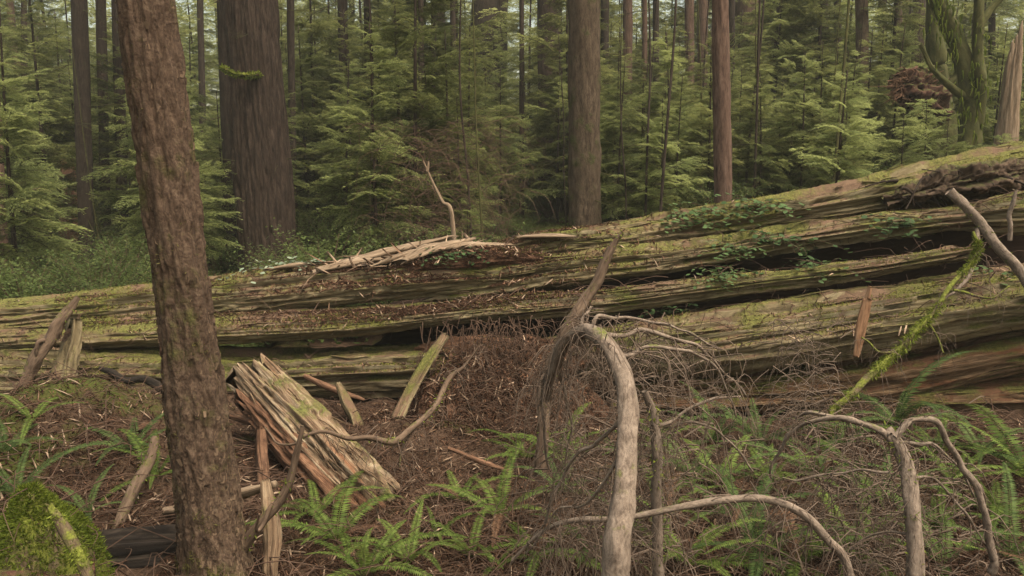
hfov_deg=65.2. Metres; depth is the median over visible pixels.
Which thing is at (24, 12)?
conifer tree
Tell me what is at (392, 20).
hemlock sapling
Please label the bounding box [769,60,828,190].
hemlock sapling
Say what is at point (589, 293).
dead stick
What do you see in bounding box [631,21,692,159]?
hemlock sapling
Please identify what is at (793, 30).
hemlock sapling
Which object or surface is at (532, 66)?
hemlock sapling
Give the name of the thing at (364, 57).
hemlock sapling
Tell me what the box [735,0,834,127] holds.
hemlock sapling
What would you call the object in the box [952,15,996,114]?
hemlock sapling
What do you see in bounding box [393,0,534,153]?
hemlock sapling
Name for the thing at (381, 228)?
shrub
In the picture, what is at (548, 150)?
hemlock sapling
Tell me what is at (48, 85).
hemlock sapling
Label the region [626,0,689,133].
conifer tree
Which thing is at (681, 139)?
hemlock sapling
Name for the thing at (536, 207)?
shrub
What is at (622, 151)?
thin stem
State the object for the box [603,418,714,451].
sword fern
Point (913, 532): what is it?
arching branch
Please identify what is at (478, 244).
splintered plank
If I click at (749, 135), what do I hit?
thin stem
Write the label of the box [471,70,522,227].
hemlock sapling
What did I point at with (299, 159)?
hemlock sapling
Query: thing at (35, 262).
shrub
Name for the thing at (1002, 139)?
hemlock sapling
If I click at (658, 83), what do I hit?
hemlock sapling
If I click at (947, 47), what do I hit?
hemlock sapling
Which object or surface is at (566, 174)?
hemlock sapling
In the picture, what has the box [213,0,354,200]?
hemlock sapling
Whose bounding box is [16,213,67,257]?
shrub
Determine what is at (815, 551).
sword fern
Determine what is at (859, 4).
conifer tree
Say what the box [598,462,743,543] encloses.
sword fern
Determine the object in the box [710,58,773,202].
hemlock sapling
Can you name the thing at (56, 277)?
shrub
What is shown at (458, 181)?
hemlock sapling
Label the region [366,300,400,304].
shrub
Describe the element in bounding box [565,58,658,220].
hemlock sapling
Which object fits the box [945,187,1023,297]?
dead stick
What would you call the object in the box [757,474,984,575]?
sword fern
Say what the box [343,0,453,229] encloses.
hemlock sapling
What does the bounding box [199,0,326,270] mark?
conifer tree
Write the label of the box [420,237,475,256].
splintered plank
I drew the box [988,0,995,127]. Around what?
conifer tree
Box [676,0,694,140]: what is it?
conifer tree
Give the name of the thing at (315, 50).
hemlock sapling
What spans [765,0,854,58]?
hemlock sapling
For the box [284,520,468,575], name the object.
sword fern
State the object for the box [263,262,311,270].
splintered plank
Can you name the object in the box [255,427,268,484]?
rotten chunk
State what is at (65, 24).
hemlock sapling
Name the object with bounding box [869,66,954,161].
root plate
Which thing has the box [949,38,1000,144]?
hemlock sapling
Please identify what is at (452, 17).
conifer tree
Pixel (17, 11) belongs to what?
hemlock sapling
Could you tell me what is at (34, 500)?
moss mound
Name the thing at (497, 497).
sword fern
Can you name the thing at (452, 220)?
dead stick
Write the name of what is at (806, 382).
dead twigs
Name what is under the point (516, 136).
hemlock sapling
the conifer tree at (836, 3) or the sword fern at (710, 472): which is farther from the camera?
the conifer tree at (836, 3)
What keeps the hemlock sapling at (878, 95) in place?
on the ground at (156, 410)
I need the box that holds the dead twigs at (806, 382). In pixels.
[725,319,861,473]
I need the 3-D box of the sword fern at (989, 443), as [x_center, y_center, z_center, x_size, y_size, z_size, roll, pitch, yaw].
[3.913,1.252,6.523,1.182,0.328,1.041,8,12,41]
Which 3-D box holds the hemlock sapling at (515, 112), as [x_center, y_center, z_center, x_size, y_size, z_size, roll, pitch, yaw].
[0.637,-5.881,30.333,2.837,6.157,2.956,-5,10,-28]
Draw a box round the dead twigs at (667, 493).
[481,335,750,575]
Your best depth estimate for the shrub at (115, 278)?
12.29 m
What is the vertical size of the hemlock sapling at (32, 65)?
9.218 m
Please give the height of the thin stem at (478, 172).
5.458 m
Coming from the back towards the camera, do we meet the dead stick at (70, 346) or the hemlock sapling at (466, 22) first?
the hemlock sapling at (466, 22)
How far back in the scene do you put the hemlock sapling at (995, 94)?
26.93 m
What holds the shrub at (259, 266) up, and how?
on the ground at (156, 410)
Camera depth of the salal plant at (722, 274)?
8.50 m
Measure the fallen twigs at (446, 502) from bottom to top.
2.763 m
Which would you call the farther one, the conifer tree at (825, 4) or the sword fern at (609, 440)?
the conifer tree at (825, 4)
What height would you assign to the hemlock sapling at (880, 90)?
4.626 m
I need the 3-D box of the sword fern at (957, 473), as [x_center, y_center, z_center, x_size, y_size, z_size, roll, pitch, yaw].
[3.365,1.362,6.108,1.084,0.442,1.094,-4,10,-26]
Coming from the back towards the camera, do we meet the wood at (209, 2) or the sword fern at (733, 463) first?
the wood at (209, 2)
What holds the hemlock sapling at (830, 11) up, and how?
on the ground at (156, 410)
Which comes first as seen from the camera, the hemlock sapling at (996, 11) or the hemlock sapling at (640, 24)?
the hemlock sapling at (996, 11)
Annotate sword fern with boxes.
[0,394,83,445]
[0,417,65,453]
[0,443,108,495]
[47,464,121,520]
[55,413,165,465]
[91,429,171,500]
[244,471,407,562]
[279,479,388,532]
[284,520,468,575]
[329,500,452,571]
[391,506,489,542]
[404,470,534,518]
[416,509,532,568]
[427,441,579,547]
[467,429,585,459]
[476,537,557,575]
[492,402,615,476]
[496,497,603,575]
[511,443,608,504]
[524,506,651,573]
[579,419,646,453]
[586,515,791,575]
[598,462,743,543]
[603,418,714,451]
[603,437,781,494]
[646,470,856,547]
[663,381,760,448]
[665,434,782,499]
[687,396,874,471]
[690,463,867,575]
[703,508,883,575]
[715,437,892,496]
[715,443,847,493]
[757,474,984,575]
[771,410,892,471]
[783,434,922,507]
[819,447,970,544]
[835,487,1023,575]
[839,351,974,427]
[875,415,990,463]
[878,425,1023,513]
[893,493,1012,531]
[913,414,1023,466]
[919,458,1023,532]
[926,462,1023,575]
[935,404,1023,477]
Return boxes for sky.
[0,0,1023,157]
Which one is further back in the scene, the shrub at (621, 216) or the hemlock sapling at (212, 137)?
the hemlock sapling at (212, 137)
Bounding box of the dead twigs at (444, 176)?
[344,110,553,245]
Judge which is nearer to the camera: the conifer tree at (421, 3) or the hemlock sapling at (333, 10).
the conifer tree at (421, 3)
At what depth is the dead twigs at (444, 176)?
12.89 m
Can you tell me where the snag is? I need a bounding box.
[993,20,1022,144]
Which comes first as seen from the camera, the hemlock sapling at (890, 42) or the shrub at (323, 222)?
the shrub at (323, 222)
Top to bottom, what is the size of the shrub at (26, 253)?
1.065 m
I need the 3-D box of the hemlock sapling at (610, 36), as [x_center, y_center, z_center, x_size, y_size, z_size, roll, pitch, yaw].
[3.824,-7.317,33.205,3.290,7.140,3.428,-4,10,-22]
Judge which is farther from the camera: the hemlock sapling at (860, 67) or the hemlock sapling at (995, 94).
the hemlock sapling at (995, 94)
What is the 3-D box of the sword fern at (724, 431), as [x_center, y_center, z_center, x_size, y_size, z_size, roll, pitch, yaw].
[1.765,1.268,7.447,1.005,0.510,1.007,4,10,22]
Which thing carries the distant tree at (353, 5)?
on the ground at (156, 410)
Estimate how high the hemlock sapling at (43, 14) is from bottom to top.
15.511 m
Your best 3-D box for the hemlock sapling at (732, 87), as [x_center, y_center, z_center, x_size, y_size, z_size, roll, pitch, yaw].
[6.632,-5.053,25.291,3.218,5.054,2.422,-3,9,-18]
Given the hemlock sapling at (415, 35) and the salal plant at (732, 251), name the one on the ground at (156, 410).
the hemlock sapling at (415, 35)
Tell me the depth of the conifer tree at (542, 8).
29.68 m
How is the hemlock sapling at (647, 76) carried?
on the ground at (156, 410)
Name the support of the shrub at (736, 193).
on the ground at (156, 410)
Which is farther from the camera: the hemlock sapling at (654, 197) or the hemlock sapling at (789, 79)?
the hemlock sapling at (789, 79)
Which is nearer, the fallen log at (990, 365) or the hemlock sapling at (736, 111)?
the fallen log at (990, 365)
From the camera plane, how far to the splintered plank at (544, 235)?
9.43 m
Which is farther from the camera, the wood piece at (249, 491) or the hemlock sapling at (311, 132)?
the hemlock sapling at (311, 132)
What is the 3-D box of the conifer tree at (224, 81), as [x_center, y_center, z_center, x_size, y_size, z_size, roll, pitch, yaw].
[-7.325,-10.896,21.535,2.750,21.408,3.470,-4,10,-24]
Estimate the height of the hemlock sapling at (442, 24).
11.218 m
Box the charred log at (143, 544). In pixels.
[98,524,176,568]
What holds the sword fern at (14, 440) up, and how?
on the ground at (156, 410)
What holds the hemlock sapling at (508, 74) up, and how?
on the ground at (156, 410)
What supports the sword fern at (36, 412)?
on the ground at (156, 410)
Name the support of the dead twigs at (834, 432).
on the ground at (156, 410)
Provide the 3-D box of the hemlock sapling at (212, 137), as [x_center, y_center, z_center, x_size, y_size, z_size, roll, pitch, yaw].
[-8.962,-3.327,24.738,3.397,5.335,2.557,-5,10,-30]
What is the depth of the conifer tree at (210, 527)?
4.60 m
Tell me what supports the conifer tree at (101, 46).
on the ground at (156, 410)
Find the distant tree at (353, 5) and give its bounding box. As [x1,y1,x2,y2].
[349,0,363,185]
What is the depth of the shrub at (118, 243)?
17.01 m
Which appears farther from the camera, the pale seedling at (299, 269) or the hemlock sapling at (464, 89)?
the hemlock sapling at (464, 89)
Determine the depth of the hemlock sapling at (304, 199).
21.83 m
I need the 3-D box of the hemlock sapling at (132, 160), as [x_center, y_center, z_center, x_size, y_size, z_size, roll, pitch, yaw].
[-7.631,-2.683,17.446,3.248,6.528,3.785,-3,10,-19]
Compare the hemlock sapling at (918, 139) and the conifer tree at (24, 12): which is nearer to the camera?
the hemlock sapling at (918, 139)
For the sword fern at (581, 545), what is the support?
on the ground at (156, 410)
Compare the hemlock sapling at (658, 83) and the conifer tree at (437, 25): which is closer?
the hemlock sapling at (658, 83)
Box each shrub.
[0,228,103,290]
[0,252,96,298]
[0,270,55,297]
[0,273,40,298]
[0,275,69,298]
[2,267,64,292]
[10,260,119,293]
[13,241,150,293]
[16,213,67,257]
[17,239,46,273]
[18,236,81,290]
[41,231,151,291]
[41,245,140,289]
[45,269,145,293]
[70,230,100,249]
[77,220,210,280]
[95,202,130,240]
[110,268,151,285]
[204,229,224,265]
[206,233,237,272]
[223,237,329,269]
[230,217,408,305]
[232,255,309,271]
[252,264,277,346]
[257,248,337,266]
[292,245,358,261]
[296,194,369,256]
[296,213,358,258]
[335,215,419,248]
[344,302,375,340]
[346,217,423,251]
[351,238,406,251]
[352,222,524,253]
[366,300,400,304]
[382,210,440,242]
[473,208,511,241]
[496,219,531,237]
[500,223,550,237]
[509,182,540,211]
[510,213,542,233]
[526,188,568,220]
[526,194,549,214]
[601,193,624,222]
[603,209,640,220]
[620,159,706,212]
[622,184,684,216]
[685,174,774,205]
[852,148,908,171]
[863,159,922,172]
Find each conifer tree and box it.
[0,59,48,273]
[5,0,19,100]
[17,0,47,215]
[22,0,126,267]
[59,0,130,258]
[93,0,179,259]
[115,0,253,575]
[197,0,206,209]
[199,0,237,269]
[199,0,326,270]
[283,0,334,240]
[297,0,389,234]
[299,0,355,239]
[399,0,468,240]
[417,0,514,225]
[434,12,447,72]
[470,0,527,185]
[490,0,556,219]
[507,0,560,208]
[523,0,659,227]
[600,0,635,193]
[615,0,633,185]
[624,0,658,114]
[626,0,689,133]
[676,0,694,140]
[697,0,707,90]
[712,0,731,203]
[729,0,741,116]
[735,0,757,56]
[822,0,844,59]
[824,0,910,155]
[831,0,841,50]
[878,0,886,83]
[894,1,903,160]
[911,0,925,70]
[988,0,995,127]
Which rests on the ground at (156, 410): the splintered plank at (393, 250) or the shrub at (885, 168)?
the shrub at (885, 168)
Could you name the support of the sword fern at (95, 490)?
on the ground at (156, 410)
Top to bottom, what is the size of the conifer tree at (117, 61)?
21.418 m
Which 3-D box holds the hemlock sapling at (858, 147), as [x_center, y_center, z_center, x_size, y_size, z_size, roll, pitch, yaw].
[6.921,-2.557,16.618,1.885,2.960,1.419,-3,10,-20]
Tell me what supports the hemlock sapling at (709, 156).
on the ground at (156, 410)
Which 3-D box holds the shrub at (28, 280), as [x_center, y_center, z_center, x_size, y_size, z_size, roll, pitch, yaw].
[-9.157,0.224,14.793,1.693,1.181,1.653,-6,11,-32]
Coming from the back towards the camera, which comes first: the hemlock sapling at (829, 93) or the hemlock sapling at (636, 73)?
the hemlock sapling at (636, 73)
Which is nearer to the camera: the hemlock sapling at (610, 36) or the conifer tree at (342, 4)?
the conifer tree at (342, 4)
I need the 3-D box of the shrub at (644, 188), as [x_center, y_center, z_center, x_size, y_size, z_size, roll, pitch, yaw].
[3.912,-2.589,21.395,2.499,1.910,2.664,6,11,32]
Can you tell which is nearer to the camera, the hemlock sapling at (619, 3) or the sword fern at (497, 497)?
the sword fern at (497, 497)
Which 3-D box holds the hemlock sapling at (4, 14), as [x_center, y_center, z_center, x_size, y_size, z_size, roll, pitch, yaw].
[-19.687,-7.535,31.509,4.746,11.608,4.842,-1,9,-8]
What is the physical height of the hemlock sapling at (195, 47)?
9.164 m
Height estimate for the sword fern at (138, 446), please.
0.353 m
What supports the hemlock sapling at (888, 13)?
on the ground at (156, 410)
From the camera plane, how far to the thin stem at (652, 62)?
20.60 m
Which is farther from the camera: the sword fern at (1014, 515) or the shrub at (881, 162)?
the shrub at (881, 162)
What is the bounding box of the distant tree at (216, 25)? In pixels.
[211,8,218,93]
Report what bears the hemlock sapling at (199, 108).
on the ground at (156, 410)
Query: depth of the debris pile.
8.11 m
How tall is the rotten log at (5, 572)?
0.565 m
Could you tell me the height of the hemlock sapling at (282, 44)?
9.747 m
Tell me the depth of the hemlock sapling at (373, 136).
14.03 m
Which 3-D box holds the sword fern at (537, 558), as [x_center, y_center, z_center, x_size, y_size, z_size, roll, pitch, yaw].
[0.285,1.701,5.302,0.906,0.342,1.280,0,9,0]
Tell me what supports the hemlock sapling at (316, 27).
on the ground at (156, 410)
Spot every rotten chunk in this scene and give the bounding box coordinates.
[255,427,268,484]
[260,479,281,575]
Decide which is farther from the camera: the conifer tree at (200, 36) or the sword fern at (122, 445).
the conifer tree at (200, 36)
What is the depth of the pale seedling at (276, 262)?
9.82 m
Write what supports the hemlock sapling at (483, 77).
on the ground at (156, 410)
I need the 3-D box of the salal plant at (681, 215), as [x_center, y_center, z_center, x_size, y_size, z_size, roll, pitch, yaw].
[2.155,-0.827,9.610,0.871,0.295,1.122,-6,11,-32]
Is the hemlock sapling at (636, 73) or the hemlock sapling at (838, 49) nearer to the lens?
the hemlock sapling at (838, 49)
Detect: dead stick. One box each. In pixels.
[17,296,79,385]
[45,504,93,575]
[48,317,94,380]
[98,366,161,392]
[335,382,363,424]
[391,333,449,419]
[422,160,455,239]
[534,230,624,482]
[611,390,765,575]
[820,231,1009,451]
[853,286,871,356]
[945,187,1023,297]
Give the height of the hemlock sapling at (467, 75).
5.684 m
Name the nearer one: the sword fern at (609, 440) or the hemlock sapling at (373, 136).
the sword fern at (609, 440)
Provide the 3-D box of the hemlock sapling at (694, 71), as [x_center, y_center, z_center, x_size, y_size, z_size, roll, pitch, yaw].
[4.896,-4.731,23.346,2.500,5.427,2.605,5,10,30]
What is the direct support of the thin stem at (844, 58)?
on the ground at (156, 410)
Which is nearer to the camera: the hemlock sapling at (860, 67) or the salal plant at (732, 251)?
the salal plant at (732, 251)
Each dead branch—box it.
[110,435,160,528]
[244,425,303,552]
[303,344,493,488]
[512,481,881,575]
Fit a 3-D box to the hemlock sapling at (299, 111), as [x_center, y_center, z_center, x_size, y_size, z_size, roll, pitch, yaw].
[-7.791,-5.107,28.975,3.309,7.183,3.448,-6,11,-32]
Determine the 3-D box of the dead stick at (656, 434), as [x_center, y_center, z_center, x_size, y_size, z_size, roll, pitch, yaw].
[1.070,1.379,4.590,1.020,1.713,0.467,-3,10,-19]
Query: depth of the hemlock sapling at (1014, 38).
38.47 m
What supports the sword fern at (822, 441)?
on the ground at (156, 410)
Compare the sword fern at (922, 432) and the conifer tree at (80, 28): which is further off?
the conifer tree at (80, 28)
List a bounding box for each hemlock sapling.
[0,0,65,159]
[0,0,67,214]
[0,0,71,97]
[0,0,109,239]
[0,4,93,295]
[0,23,70,238]
[0,49,87,273]
[2,0,111,119]
[3,26,93,240]
[9,29,54,225]
[17,36,75,231]
[19,0,112,205]
[32,11,111,214]
[34,60,136,250]
[46,55,97,172]
[59,22,110,210]
[62,23,136,221]
[63,21,140,246]
[66,88,127,208]
[67,11,138,232]
[81,57,242,282]
[96,108,139,227]
[107,8,222,217]
[113,75,242,283]
[118,169,209,248]
[131,84,236,259]
[177,0,221,181]
[177,3,219,183]
[181,24,221,192]
[192,4,222,203]
[195,91,224,248]
[209,15,320,229]
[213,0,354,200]
[218,87,326,235]
[279,0,297,77]
[279,7,305,103]
[280,0,363,240]
[280,25,356,249]
[282,44,330,238]
[283,48,340,233]
[283,69,333,232]
[286,0,364,230]
[287,2,355,223]
[297,9,392,242]
[298,23,444,261]
[302,59,395,255]
[305,0,389,77]
[307,0,384,217]
[317,0,351,215]
[320,0,412,221]
[327,0,465,213]
[328,0,486,248]
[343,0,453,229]
[349,27,385,228]
[355,0,472,220]
[357,0,418,213]
[360,0,409,73]
[364,0,514,227]
[389,0,472,104]
[392,26,461,238]
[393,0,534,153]
[397,30,492,241]
[418,74,503,236]
[422,71,508,237]
[425,98,503,241]
[431,26,513,231]
[431,197,499,241]
[434,52,503,238]
[440,46,513,216]
[449,0,487,114]
[452,68,559,235]
[462,33,507,179]
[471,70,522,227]
[472,29,535,206]
[473,2,527,147]
[477,0,565,192]
[490,51,556,208]
[501,23,568,134]
[506,0,632,216]
[507,52,568,221]
[512,6,622,81]
[516,4,600,212]
[526,0,641,114]
[548,47,634,220]
[549,3,625,151]
[564,22,639,166]
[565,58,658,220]
[565,76,640,220]
[600,24,656,204]
[600,44,624,150]
[604,46,685,217]
[607,74,678,218]
[608,32,711,213]
[609,0,651,148]
[610,98,711,216]
[611,16,661,147]
[619,29,706,105]
[626,72,690,208]
[627,40,648,164]
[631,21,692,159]
[631,76,713,214]
[632,0,668,112]
[632,28,704,119]
[633,0,709,72]
[638,57,706,203]
[647,0,772,85]
[648,49,699,136]
[652,42,705,206]
[658,29,712,207]
[659,0,740,63]
[661,73,758,203]
[673,49,763,155]
[675,29,753,203]
[682,37,742,200]
[704,65,757,191]
[705,27,762,184]
[708,10,764,91]
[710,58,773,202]
[712,76,797,198]
[730,0,838,157]
[731,0,818,190]
[731,25,796,191]
[732,57,794,190]
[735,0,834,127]
[742,50,851,190]
[751,82,794,197]
[756,77,821,195]
[760,3,817,51]
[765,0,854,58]
[767,0,887,186]
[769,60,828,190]
[776,17,814,138]
[783,40,867,178]
[788,42,864,189]
[789,61,877,151]
[789,70,885,189]
[790,0,900,124]
[791,92,883,190]
[799,60,873,186]
[801,51,874,187]
[801,52,861,168]
[805,49,893,182]
[810,4,854,52]
[812,0,833,75]
[815,9,855,130]
[844,44,900,163]
[845,29,907,168]
[848,0,971,166]
[854,25,901,161]
[857,24,934,172]
[860,27,901,167]
[863,106,937,174]
[869,3,910,137]
[872,0,945,66]
[878,99,958,165]
[888,55,938,152]
[903,33,925,146]
[906,113,983,161]
[909,0,1022,106]
[925,11,984,139]
[946,0,970,44]
[946,0,1023,110]
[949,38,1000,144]
[950,34,998,138]
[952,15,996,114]
[952,23,1023,146]
[967,0,1023,95]
[967,1,1023,127]
[978,133,1018,146]
[984,32,1023,140]
[986,36,1023,140]
[996,16,1007,70]
[1000,19,1023,80]
[1019,109,1023,138]
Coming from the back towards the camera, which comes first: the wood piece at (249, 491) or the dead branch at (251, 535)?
the wood piece at (249, 491)
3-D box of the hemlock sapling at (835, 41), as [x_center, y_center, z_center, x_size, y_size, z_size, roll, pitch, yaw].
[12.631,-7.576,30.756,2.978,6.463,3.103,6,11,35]
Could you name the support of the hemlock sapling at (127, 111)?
on the ground at (156, 410)
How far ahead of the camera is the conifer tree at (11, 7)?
34.52 m
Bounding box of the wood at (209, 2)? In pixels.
[0,0,1023,205]
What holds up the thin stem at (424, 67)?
on the ground at (156, 410)
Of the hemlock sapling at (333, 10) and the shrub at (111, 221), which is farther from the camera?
the hemlock sapling at (333, 10)
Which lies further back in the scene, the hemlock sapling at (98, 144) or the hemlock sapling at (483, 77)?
the hemlock sapling at (483, 77)
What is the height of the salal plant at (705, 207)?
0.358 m
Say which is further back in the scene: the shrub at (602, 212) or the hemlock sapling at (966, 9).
the hemlock sapling at (966, 9)
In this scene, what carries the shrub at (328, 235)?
on the ground at (156, 410)
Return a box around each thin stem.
[63,48,116,259]
[323,0,408,247]
[405,0,454,223]
[437,0,498,236]
[447,0,511,241]
[542,33,567,225]
[553,3,567,195]
[600,0,650,219]
[610,0,686,215]
[616,0,711,211]
[636,0,677,217]
[673,0,712,196]
[682,0,711,202]
[689,28,751,197]
[711,0,780,187]
[731,0,797,197]
[738,0,787,196]
[791,0,886,182]
[824,0,851,145]
[848,0,880,164]
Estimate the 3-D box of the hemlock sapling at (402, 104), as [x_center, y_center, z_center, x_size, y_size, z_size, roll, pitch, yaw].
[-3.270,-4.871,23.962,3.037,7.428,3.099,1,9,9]
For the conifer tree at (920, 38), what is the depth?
28.75 m
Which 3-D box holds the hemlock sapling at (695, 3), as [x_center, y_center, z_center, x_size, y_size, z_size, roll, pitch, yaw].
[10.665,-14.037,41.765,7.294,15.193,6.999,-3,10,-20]
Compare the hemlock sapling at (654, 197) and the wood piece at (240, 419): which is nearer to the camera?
the wood piece at (240, 419)
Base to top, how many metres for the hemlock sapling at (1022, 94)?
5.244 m
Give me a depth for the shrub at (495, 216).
21.60 m
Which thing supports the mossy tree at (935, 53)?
on the ground at (156, 410)
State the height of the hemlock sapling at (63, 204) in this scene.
6.268 m
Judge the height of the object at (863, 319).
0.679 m
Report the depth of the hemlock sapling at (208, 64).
41.07 m
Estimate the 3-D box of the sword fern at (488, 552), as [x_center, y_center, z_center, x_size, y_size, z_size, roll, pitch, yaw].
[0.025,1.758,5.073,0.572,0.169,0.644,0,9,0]
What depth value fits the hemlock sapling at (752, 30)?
26.77 m
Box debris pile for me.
[407,353,608,431]
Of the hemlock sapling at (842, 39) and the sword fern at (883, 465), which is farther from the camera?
the hemlock sapling at (842, 39)
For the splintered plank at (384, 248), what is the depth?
9.66 m
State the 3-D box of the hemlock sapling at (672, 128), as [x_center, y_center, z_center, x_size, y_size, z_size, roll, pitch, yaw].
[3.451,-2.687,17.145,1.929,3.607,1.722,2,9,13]
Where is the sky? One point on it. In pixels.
(190, 1)
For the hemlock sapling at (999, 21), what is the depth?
37.07 m
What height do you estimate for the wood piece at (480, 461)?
0.162 m
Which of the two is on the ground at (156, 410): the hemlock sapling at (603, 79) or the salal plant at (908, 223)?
the hemlock sapling at (603, 79)
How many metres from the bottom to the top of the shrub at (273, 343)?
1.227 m
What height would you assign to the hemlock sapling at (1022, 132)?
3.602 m
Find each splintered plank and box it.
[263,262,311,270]
[311,235,457,273]
[315,254,394,272]
[361,241,442,254]
[370,249,414,267]
[391,243,437,264]
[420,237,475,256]
[451,241,514,249]
[516,233,579,238]
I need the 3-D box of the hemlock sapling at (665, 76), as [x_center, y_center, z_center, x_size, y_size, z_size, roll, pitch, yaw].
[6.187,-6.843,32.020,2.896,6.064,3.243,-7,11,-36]
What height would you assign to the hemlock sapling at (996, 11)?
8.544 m
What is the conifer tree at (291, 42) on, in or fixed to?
on the ground at (156, 410)
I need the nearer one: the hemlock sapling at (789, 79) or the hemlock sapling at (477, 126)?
the hemlock sapling at (477, 126)
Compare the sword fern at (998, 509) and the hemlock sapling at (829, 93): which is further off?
the hemlock sapling at (829, 93)
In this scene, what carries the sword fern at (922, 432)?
on the ground at (156, 410)
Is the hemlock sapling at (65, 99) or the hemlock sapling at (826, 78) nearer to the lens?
the hemlock sapling at (826, 78)
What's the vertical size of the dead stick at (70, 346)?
1.268 m
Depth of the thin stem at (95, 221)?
22.04 m
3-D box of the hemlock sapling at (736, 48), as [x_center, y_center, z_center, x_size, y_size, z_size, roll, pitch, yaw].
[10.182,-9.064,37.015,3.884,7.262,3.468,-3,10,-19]
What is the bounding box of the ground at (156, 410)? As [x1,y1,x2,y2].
[0,130,1023,575]
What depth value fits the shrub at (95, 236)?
25.25 m
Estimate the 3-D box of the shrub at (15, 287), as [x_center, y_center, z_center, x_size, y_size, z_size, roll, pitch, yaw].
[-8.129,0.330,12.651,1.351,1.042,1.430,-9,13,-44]
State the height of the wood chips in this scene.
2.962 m
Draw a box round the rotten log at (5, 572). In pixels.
[0,555,95,575]
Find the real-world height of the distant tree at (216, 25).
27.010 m
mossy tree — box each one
[918,0,1002,154]
[925,0,957,156]
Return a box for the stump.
[57,158,77,250]
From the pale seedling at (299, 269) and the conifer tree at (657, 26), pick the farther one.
the conifer tree at (657, 26)
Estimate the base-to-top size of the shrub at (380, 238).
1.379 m
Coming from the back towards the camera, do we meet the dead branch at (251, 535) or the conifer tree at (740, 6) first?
the conifer tree at (740, 6)
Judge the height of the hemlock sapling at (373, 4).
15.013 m
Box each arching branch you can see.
[502,294,758,575]
[752,409,1004,575]
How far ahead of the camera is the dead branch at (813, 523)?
4.02 m
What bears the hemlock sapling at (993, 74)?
on the ground at (156, 410)
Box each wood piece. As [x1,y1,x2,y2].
[137,422,153,431]
[162,480,277,514]
[229,414,250,425]
[303,374,364,401]
[447,447,512,472]
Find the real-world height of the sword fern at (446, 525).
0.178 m
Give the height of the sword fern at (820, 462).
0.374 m
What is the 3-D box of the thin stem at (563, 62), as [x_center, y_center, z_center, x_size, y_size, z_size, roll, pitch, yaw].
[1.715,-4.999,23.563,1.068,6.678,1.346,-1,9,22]
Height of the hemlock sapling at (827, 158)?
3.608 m
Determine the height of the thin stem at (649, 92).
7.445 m
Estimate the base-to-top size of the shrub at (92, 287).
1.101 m
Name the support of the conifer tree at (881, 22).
on the ground at (156, 410)
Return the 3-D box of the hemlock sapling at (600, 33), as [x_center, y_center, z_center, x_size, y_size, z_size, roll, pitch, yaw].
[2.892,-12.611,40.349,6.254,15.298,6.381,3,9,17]
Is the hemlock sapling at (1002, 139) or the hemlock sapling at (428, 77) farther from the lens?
the hemlock sapling at (428, 77)
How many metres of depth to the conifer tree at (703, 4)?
34.51 m
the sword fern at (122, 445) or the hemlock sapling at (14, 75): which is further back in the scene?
the hemlock sapling at (14, 75)
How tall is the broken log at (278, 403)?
1.180 m
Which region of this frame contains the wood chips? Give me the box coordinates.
[0,151,1023,575]
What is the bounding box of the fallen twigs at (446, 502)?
[0,184,1023,575]
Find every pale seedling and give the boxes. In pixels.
[220,256,323,283]
[291,258,333,273]
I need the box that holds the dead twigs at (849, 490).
[697,427,1023,575]
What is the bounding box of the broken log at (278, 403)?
[225,353,400,515]
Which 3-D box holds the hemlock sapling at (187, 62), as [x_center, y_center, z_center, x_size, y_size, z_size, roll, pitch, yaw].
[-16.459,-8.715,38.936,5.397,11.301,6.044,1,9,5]
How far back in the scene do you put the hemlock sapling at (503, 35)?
39.52 m
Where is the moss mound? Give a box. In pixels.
[0,481,115,575]
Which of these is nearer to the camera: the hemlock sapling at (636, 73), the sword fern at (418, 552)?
the sword fern at (418, 552)
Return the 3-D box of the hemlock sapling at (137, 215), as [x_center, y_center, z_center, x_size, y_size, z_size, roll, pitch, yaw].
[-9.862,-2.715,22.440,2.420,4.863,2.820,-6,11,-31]
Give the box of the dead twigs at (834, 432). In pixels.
[646,396,1023,575]
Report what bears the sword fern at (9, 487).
on the ground at (156, 410)
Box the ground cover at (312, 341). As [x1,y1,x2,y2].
[21,160,899,346]
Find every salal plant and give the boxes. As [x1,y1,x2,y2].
[421,246,489,267]
[635,303,697,317]
[660,208,739,232]
[668,201,767,228]
[686,265,762,291]
[694,240,772,261]
[705,192,810,219]
[723,228,852,258]
[775,256,870,282]
[854,213,946,238]
[974,265,1017,287]
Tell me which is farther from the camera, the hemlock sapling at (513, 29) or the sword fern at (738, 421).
the hemlock sapling at (513, 29)
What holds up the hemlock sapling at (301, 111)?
on the ground at (156, 410)
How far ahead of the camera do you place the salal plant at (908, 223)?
8.65 m
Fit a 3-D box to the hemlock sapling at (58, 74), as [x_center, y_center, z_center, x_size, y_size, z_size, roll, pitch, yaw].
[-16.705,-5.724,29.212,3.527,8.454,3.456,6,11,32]
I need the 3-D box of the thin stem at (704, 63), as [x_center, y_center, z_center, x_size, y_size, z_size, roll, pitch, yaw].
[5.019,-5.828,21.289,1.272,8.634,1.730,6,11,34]
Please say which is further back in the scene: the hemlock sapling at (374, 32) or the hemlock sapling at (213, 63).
the hemlock sapling at (213, 63)
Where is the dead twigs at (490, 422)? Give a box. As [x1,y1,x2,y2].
[415,319,579,447]
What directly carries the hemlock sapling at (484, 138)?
on the ground at (156, 410)
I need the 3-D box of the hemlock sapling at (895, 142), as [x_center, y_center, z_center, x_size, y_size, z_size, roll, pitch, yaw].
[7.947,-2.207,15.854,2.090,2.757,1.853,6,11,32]
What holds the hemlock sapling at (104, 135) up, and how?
on the ground at (156, 410)
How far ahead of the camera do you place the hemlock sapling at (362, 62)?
29.44 m
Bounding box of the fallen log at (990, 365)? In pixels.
[0,141,1023,419]

